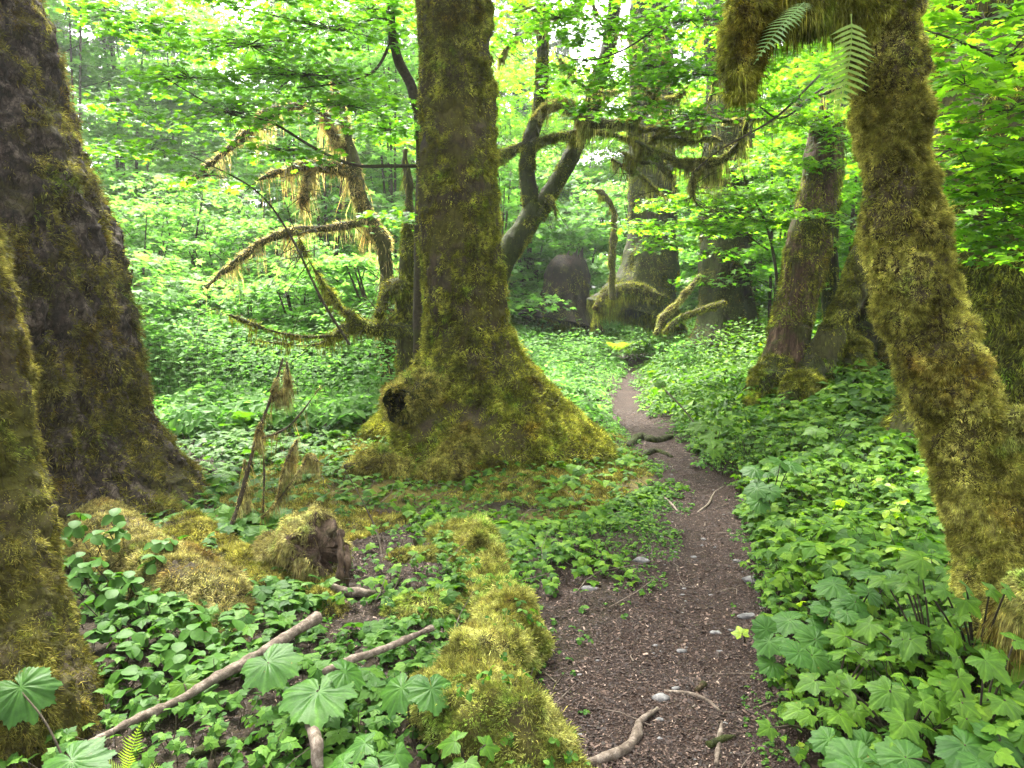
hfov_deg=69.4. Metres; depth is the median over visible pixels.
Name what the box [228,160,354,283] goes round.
understory tree
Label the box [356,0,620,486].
spruce tree
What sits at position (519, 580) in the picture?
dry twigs
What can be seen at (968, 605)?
broadleaf plant
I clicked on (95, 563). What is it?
trefoil plant
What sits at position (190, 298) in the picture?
understory tree
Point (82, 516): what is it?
trefoil plant
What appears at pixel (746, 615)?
stone
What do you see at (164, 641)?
trefoil plant
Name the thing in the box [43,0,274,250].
understory tree
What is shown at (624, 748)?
stick
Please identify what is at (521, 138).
understory tree
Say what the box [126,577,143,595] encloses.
trefoil plant
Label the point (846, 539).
ground cover
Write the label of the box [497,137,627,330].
understory tree
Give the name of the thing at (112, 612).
trefoil plant
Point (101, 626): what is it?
trefoil plant
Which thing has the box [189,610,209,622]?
trefoil plant
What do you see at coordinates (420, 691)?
broadleaf plant
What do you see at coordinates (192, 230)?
understory tree
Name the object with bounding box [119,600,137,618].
trefoil plant
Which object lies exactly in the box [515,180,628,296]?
understory tree
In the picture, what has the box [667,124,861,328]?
understory tree
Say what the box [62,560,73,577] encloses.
trefoil plant
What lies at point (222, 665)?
trefoil plant
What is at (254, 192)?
conifer tree
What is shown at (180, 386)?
sword fern
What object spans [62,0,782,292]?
sky
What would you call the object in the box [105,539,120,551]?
trefoil plant
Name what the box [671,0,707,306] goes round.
conifer tree
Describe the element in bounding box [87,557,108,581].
trefoil plant
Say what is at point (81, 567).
trefoil plant
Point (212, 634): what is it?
trefoil plant
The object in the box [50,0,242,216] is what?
understory tree
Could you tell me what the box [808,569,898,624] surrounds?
broadleaf plant
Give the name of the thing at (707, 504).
stick
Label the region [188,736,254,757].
stick
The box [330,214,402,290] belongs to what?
understory tree
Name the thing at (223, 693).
trefoil plant
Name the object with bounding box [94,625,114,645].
trefoil plant
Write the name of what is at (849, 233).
understory tree
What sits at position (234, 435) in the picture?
ground cover
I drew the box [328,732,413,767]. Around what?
broadleaf plant
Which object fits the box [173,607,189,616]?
trefoil plant
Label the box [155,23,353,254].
understory tree
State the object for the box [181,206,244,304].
understory tree
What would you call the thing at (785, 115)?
conifer tree
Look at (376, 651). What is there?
stick
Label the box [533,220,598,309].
understory tree
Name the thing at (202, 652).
trefoil plant
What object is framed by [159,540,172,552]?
trefoil plant
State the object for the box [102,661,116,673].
trefoil plant
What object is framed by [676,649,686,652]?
stone
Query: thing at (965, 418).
maple tree
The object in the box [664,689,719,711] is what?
stick
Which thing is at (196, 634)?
trefoil plant
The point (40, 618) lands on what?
mossy tree
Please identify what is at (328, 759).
ground cover
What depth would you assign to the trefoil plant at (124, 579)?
3.68 m
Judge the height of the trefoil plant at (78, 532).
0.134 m
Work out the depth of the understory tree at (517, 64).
29.20 m
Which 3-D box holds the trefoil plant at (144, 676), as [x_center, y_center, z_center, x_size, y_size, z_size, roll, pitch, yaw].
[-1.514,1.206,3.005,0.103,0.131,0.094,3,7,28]
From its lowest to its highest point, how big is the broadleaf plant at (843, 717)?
0.398 m
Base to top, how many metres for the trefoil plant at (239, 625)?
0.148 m
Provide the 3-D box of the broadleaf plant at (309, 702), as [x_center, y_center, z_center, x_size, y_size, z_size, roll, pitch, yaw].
[-0.776,1.169,2.681,0.493,0.307,0.328,2,7,16]
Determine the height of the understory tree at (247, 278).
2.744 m
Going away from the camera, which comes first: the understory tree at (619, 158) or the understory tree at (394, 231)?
the understory tree at (394, 231)
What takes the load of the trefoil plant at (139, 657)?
on the ground at (269, 699)
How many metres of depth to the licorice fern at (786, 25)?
2.69 m
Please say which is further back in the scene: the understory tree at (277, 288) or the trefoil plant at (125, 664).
the understory tree at (277, 288)
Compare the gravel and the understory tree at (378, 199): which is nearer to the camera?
the gravel
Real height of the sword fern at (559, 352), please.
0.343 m
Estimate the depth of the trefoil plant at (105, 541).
3.97 m
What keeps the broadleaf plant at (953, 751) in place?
on the ground at (269, 699)
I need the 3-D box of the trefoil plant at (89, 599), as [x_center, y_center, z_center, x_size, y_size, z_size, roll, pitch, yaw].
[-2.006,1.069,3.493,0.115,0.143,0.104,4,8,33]
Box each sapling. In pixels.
[229,358,323,533]
[260,438,321,524]
[590,188,618,307]
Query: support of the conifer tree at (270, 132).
on the ground at (269, 699)
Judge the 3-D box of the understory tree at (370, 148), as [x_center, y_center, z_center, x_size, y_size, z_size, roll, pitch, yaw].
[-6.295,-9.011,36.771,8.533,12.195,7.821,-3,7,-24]
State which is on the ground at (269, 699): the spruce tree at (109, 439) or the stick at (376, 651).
the spruce tree at (109, 439)
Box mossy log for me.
[399,511,600,767]
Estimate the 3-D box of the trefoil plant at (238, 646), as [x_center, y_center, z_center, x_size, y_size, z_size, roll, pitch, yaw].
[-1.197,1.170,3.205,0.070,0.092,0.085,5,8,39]
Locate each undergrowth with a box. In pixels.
[140,278,423,416]
[509,304,727,370]
[679,296,822,376]
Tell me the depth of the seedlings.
2.58 m
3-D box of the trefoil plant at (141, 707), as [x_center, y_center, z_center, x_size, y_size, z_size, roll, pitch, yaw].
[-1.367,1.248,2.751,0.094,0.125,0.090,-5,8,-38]
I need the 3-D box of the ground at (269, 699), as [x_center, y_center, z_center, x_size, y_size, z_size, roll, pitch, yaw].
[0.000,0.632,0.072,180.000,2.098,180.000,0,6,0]
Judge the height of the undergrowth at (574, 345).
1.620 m
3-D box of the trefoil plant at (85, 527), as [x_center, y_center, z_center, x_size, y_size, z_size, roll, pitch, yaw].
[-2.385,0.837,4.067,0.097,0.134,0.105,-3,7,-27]
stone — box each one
[581,585,598,590]
[633,557,650,563]
[651,693,669,701]
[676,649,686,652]
[710,630,721,634]
[736,612,754,618]
[742,576,757,583]
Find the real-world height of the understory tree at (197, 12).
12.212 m
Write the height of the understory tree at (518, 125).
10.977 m
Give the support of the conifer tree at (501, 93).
on the ground at (269, 699)
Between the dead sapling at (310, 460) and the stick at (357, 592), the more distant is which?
the dead sapling at (310, 460)
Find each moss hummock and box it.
[339,442,415,480]
[379,587,470,621]
[383,543,447,563]
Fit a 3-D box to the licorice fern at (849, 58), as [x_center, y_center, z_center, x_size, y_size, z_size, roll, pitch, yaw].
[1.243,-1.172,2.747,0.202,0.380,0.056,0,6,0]
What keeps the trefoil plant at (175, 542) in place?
on the spruce tree at (109, 439)
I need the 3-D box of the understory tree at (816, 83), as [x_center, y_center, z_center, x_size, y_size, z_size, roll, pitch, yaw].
[9.071,-7.933,22.966,9.946,13.185,9.090,2,7,16]
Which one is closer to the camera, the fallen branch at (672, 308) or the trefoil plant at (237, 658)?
the trefoil plant at (237, 658)
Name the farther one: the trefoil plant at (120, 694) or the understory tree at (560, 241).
the understory tree at (560, 241)
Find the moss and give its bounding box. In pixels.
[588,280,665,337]
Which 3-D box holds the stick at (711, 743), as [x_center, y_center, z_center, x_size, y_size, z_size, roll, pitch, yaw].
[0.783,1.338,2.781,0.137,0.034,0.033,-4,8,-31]
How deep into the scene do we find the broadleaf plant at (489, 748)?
2.19 m
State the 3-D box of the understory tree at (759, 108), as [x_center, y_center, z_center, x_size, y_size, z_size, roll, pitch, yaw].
[7.276,-5.086,21.975,6.678,7.939,5.818,-3,7,-27]
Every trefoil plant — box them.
[61,520,84,541]
[62,538,73,546]
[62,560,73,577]
[66,573,83,596]
[67,513,91,538]
[67,552,85,566]
[68,524,87,549]
[69,562,92,588]
[75,571,98,596]
[78,595,97,616]
[80,609,85,629]
[82,530,104,555]
[82,630,106,653]
[84,639,103,657]
[87,556,108,580]
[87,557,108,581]
[90,621,110,642]
[93,654,109,667]
[94,589,118,611]
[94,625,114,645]
[96,536,111,556]
[101,587,121,598]
[102,508,124,525]
[102,570,113,591]
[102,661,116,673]
[103,526,118,538]
[104,690,122,707]
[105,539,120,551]
[106,638,123,648]
[108,572,121,587]
[108,603,128,627]
[108,654,128,674]
[108,664,137,683]
[109,688,133,712]
[111,521,125,537]
[111,575,127,595]
[114,674,138,699]
[115,531,130,539]
[116,571,138,592]
[116,629,144,646]
[116,641,142,662]
[116,644,142,661]
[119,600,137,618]
[119,686,134,698]
[121,577,143,595]
[124,605,141,627]
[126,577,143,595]
[128,704,155,723]
[129,697,152,717]
[130,632,148,646]
[130,665,149,687]
[134,594,157,612]
[141,554,166,563]
[141,671,163,694]
[142,559,156,575]
[143,539,161,552]
[144,625,165,640]
[148,620,165,636]
[149,588,160,594]
[149,646,172,669]
[151,643,165,666]
[151,643,171,665]
[156,633,174,645]
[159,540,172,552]
[159,592,178,604]
[159,636,183,666]
[163,642,188,664]
[163,654,185,675]
[164,538,178,544]
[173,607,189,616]
[173,665,196,680]
[178,623,203,648]
[183,602,204,612]
[188,650,205,663]
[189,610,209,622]
[191,656,212,679]
[191,695,205,705]
[192,684,218,705]
[195,618,210,630]
[195,661,209,680]
[199,627,219,647]
[203,653,229,669]
[206,644,222,652]
[208,658,232,676]
[211,646,226,654]
[218,691,236,711]
[219,615,244,631]
[222,644,234,652]
[227,652,248,673]
[229,642,242,651]
[234,637,253,649]
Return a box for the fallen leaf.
[731,626,749,642]
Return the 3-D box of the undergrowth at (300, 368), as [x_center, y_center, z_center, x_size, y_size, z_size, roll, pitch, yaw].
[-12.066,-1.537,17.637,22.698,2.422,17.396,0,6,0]
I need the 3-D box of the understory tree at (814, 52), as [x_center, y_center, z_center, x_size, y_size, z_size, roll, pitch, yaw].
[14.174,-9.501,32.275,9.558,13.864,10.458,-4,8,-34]
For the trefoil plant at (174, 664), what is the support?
on the ground at (269, 699)
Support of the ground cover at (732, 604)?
on the ground at (269, 699)
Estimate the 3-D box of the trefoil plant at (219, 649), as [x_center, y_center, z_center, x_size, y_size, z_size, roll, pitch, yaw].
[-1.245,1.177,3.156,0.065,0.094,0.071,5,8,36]
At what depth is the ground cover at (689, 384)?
9.63 m
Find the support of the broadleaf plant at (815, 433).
on the ground at (269, 699)
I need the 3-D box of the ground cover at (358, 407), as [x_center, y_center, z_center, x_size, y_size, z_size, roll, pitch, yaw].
[-12.532,-0.971,19.130,26.281,1.023,22.518,0,6,0]
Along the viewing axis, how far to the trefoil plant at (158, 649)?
3.12 m
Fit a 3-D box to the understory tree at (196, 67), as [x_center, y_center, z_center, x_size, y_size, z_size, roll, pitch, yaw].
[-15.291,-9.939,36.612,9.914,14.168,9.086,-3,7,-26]
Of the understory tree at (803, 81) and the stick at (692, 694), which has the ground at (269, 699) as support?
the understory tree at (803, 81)
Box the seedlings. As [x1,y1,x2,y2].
[430,513,590,767]
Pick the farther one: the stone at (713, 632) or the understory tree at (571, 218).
the understory tree at (571, 218)
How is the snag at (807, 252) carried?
on the ground at (269, 699)
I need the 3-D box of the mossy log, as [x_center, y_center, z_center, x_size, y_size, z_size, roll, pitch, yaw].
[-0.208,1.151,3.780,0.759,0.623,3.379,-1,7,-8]
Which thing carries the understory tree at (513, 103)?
on the ground at (269, 699)
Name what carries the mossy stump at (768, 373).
on the ground at (269, 699)
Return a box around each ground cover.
[0,532,469,767]
[142,412,346,543]
[150,332,540,438]
[205,422,683,767]
[517,331,635,436]
[541,420,783,766]
[574,322,897,452]
[676,371,1023,767]
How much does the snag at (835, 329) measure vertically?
2.932 m
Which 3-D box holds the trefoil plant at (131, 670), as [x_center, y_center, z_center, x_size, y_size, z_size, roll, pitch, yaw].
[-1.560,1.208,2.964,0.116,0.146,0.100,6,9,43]
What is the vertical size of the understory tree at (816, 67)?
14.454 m
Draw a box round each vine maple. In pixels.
[45,0,422,363]
[489,0,843,174]
[602,104,860,297]
[921,0,1023,272]
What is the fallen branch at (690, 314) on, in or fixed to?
on the ground at (269, 699)
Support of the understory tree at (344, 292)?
on the ground at (269, 699)
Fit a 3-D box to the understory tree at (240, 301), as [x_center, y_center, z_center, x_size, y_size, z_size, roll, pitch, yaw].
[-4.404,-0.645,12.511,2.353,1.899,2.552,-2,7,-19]
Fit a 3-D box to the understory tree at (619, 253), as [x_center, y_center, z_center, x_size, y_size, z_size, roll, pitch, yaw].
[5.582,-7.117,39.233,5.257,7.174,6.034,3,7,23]
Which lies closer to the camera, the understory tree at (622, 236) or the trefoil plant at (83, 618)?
the trefoil plant at (83, 618)
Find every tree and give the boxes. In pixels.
[0,0,350,639]
[0,223,106,767]
[42,2,114,188]
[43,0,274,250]
[43,3,142,108]
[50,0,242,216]
[60,0,260,255]
[65,67,144,182]
[74,84,163,205]
[83,54,226,249]
[84,6,149,197]
[92,161,133,218]
[95,171,256,328]
[98,147,268,305]
[104,0,244,233]
[109,200,225,316]
[110,199,204,351]
[111,47,284,254]
[125,245,239,383]
[127,0,386,273]
[128,257,193,363]
[132,217,301,364]
[135,288,225,373]
[142,273,260,370]
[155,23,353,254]
[156,213,257,310]
[175,186,340,297]
[177,290,316,385]
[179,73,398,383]
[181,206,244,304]
[186,1,415,281]
[186,2,253,239]
[188,149,415,378]
[200,277,352,377]
[205,236,299,302]
[208,276,324,362]
[222,252,312,305]
[228,94,267,218]
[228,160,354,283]
[232,0,313,255]
[232,94,415,301]
[233,255,379,385]
[238,82,375,248]
[253,228,378,304]
[254,94,415,253]
[255,0,530,279]
[268,252,423,387]
[285,0,547,257]
[291,270,397,348]
[304,78,414,239]
[309,2,413,270]
[321,154,415,259]
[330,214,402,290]
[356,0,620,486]
[356,0,847,288]
[381,0,416,163]
[401,1,502,215]
[489,40,608,319]
[490,0,566,281]
[493,3,507,184]
[495,57,625,274]
[496,137,579,325]
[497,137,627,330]
[498,114,567,220]
[498,119,595,282]
[501,223,596,337]
[507,248,608,336]
[513,152,628,293]
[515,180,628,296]
[531,69,627,287]
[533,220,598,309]
[543,35,601,225]
[543,112,622,254]
[550,79,678,247]
[579,177,697,294]
[583,193,627,289]
[586,0,688,342]
[587,182,685,288]
[587,254,621,322]
[589,227,699,335]
[602,67,705,254]
[617,146,768,306]
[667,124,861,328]
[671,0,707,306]
[672,96,703,266]
[674,4,932,259]
[675,37,832,264]
[675,145,767,274]
[676,70,846,318]
[677,176,696,306]
[678,190,793,314]
[681,0,767,354]
[681,45,800,288]
[712,0,1023,694]
[727,99,865,326]
[751,130,760,292]
[752,16,928,286]
[754,218,857,328]
[761,54,839,289]
[769,36,842,165]
[782,78,861,304]
[786,2,929,222]
[874,0,1023,452]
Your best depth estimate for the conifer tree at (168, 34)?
43.96 m
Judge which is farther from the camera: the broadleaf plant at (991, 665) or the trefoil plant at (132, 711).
the trefoil plant at (132, 711)
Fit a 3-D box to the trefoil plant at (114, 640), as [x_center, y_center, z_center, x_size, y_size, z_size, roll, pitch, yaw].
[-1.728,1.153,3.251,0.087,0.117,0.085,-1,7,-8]
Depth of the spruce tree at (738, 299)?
15.54 m
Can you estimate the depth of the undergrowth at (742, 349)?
13.46 m
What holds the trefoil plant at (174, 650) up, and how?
on the ground at (269, 699)
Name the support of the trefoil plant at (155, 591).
on the spruce tree at (109, 439)
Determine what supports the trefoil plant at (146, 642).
on the ground at (269, 699)
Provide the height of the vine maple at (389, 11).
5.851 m
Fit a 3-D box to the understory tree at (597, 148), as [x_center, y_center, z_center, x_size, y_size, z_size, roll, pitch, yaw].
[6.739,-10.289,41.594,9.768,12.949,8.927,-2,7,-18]
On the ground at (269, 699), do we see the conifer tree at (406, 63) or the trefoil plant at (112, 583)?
the conifer tree at (406, 63)
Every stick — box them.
[68,611,322,758]
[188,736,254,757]
[304,723,323,767]
[322,624,434,674]
[328,584,382,597]
[345,470,381,553]
[586,706,659,766]
[626,432,673,446]
[639,448,672,457]
[663,496,678,511]
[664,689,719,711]
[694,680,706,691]
[696,486,724,513]
[705,734,735,748]
[714,720,722,766]
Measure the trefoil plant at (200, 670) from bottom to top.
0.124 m
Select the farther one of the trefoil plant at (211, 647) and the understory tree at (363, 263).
the understory tree at (363, 263)
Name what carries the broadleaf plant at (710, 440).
on the ground at (269, 699)
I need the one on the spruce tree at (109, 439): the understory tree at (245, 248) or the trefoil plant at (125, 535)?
the trefoil plant at (125, 535)
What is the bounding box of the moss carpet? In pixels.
[216,432,653,594]
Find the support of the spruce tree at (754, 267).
on the ground at (269, 699)
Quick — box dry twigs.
[81,404,940,767]
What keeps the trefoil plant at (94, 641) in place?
on the ground at (269, 699)
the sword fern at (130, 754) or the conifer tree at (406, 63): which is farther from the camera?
the conifer tree at (406, 63)
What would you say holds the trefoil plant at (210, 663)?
on the ground at (269, 699)
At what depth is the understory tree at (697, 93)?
33.83 m
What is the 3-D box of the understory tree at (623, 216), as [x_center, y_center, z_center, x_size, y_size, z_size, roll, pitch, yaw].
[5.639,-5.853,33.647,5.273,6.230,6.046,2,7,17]
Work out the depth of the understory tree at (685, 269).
21.36 m
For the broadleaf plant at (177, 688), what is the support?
on the ground at (269, 699)
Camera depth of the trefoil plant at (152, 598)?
3.50 m
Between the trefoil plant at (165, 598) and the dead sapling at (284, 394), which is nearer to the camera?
the trefoil plant at (165, 598)
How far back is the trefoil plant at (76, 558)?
3.85 m
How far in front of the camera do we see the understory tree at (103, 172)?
21.82 m
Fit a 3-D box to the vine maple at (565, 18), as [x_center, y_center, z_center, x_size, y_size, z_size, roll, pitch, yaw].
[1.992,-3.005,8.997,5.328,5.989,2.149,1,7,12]
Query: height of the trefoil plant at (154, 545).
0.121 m
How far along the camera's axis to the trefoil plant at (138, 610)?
3.48 m
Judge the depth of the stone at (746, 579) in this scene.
4.24 m
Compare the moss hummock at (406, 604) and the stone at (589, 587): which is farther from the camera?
the stone at (589, 587)
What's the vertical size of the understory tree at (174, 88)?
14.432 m
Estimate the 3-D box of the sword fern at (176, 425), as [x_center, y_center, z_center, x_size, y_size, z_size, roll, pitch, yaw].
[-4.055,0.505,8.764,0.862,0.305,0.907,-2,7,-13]
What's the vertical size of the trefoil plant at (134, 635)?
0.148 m
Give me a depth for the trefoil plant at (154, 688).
2.94 m
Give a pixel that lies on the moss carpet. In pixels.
(392, 516)
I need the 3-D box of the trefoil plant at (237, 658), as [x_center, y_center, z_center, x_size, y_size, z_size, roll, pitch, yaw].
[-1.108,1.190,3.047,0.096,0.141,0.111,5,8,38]
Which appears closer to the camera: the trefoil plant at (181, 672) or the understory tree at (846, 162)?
the trefoil plant at (181, 672)
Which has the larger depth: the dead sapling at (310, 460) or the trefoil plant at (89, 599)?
the dead sapling at (310, 460)
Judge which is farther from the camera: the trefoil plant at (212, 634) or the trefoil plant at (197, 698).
the trefoil plant at (212, 634)
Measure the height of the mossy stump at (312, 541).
0.690 m
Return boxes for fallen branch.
[653,274,701,337]
[661,299,727,334]
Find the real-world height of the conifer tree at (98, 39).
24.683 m
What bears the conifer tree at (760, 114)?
on the ground at (269, 699)
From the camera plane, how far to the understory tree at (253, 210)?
17.56 m
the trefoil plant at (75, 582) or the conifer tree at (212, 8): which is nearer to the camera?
the trefoil plant at (75, 582)
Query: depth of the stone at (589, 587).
4.07 m
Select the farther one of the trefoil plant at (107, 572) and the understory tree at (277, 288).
the understory tree at (277, 288)
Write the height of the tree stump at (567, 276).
3.195 m
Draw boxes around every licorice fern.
[753,2,809,64]
[823,14,874,122]
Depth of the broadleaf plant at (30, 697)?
2.46 m
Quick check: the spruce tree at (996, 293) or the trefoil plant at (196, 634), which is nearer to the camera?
the trefoil plant at (196, 634)
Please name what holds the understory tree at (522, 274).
on the ground at (269, 699)
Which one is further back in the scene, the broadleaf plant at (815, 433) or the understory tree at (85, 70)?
the understory tree at (85, 70)
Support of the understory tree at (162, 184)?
on the ground at (269, 699)
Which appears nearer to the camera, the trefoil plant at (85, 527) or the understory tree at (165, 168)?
the trefoil plant at (85, 527)
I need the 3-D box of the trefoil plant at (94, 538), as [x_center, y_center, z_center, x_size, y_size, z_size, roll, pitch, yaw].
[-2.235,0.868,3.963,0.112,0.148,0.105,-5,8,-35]
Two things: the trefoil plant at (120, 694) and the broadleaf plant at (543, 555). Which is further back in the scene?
the broadleaf plant at (543, 555)
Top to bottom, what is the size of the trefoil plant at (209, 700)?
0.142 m
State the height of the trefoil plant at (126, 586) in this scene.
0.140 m
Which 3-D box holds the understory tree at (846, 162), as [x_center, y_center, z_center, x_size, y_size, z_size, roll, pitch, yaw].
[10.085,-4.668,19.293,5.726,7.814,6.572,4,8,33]
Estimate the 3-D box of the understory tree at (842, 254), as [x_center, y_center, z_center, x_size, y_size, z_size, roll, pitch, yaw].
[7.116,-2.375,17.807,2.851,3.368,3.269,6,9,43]
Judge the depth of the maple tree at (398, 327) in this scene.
9.17 m
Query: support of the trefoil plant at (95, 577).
on the ground cover at (375, 632)
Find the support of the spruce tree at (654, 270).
on the ground at (269, 699)
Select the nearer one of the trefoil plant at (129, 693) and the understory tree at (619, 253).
the trefoil plant at (129, 693)
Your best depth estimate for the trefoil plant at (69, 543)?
4.00 m
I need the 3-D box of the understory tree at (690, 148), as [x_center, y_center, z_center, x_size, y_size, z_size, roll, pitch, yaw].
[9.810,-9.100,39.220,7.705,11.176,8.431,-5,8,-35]
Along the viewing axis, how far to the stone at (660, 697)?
3.07 m
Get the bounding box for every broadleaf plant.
[0,667,116,767]
[166,673,200,717]
[240,643,365,742]
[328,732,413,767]
[380,672,451,732]
[437,730,499,767]
[541,545,562,566]
[649,380,736,459]
[739,456,802,513]
[750,605,843,681]
[755,648,878,754]
[802,421,860,459]
[807,726,880,767]
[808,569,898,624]
[819,673,958,765]
[822,550,935,685]
[873,719,1023,767]
[923,580,1015,692]
[932,632,1023,733]
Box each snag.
[755,96,848,392]
[806,225,869,381]
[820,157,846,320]
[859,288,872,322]
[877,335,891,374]
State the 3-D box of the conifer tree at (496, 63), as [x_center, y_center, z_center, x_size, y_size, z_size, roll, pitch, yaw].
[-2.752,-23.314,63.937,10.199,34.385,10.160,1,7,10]
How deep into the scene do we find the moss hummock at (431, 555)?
4.45 m
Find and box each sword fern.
[109,723,159,767]
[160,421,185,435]
[172,381,218,408]
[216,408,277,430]
[555,350,591,363]
[602,339,641,350]
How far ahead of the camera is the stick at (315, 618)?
2.84 m
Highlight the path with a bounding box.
[571,344,801,767]
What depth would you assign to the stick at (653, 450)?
7.70 m
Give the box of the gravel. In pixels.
[574,458,782,767]
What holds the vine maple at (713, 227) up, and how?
on the ground at (269, 699)
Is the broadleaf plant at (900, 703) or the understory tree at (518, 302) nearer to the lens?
the broadleaf plant at (900, 703)
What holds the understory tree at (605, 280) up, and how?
on the ground at (269, 699)
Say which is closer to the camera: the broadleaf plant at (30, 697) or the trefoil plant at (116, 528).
the broadleaf plant at (30, 697)
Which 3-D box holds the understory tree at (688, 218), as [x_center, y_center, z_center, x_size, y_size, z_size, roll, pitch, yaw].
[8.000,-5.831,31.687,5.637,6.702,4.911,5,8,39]
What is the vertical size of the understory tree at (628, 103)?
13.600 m
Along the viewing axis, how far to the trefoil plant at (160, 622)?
3.32 m
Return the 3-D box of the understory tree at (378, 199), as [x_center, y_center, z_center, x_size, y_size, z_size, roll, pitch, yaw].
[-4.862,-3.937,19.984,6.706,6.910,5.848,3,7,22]
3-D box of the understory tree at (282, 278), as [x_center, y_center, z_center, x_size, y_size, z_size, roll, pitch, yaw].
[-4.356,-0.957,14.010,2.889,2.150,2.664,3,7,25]
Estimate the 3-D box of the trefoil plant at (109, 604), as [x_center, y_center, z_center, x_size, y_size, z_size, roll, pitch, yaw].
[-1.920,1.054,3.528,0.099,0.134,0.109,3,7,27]
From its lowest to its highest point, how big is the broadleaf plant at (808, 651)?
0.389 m
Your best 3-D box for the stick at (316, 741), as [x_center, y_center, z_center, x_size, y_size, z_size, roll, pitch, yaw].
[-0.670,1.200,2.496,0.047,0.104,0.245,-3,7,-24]
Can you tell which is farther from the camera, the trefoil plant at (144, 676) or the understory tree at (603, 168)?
the understory tree at (603, 168)
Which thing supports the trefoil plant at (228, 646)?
on the ground at (269, 699)
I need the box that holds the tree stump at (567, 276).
[518,247,604,342]
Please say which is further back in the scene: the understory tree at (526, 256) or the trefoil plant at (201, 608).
the understory tree at (526, 256)
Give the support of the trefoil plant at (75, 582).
on the ground at (269, 699)
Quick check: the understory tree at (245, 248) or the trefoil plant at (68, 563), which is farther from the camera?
the understory tree at (245, 248)
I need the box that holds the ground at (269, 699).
[37,307,1006,767]
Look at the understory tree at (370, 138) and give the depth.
34.62 m
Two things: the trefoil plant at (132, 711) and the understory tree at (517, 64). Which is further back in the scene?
the understory tree at (517, 64)
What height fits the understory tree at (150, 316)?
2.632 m
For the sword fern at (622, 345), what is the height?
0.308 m
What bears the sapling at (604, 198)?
on the ground at (269, 699)
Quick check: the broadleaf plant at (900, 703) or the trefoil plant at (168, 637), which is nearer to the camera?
the broadleaf plant at (900, 703)
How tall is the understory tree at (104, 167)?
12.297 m
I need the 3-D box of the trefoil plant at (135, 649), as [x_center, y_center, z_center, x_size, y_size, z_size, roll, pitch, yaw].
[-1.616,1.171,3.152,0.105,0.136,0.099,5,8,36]
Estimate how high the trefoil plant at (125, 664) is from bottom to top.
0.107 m
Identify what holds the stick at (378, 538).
on the ground at (269, 699)
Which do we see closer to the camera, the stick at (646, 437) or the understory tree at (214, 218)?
the stick at (646, 437)
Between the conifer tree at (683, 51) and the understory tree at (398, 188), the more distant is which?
the conifer tree at (683, 51)
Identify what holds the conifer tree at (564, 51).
on the ground at (269, 699)
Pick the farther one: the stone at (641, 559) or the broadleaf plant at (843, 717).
the stone at (641, 559)
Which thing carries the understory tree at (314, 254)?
on the ground at (269, 699)
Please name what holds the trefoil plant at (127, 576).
on the spruce tree at (109, 439)
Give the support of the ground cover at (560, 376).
on the ground at (269, 699)
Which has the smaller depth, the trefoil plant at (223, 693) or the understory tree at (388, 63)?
the trefoil plant at (223, 693)
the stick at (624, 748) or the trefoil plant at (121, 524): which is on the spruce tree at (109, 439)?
the trefoil plant at (121, 524)
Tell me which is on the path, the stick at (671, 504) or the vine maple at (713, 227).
the stick at (671, 504)
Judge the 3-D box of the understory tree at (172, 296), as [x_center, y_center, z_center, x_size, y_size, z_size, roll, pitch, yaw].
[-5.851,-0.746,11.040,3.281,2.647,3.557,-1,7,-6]
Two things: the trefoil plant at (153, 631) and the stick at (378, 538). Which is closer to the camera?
the trefoil plant at (153, 631)
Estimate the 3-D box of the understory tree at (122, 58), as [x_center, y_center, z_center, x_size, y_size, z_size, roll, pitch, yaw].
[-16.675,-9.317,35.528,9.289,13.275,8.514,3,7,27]
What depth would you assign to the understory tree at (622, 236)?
24.79 m
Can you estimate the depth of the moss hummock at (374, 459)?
6.49 m
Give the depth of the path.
3.55 m
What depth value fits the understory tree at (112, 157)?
38.92 m
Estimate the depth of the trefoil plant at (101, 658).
3.10 m
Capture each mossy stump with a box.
[249,500,355,586]
[740,320,878,421]
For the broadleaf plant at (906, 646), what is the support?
on the ground at (269, 699)
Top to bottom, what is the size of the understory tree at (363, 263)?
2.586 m
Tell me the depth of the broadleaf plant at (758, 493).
5.06 m

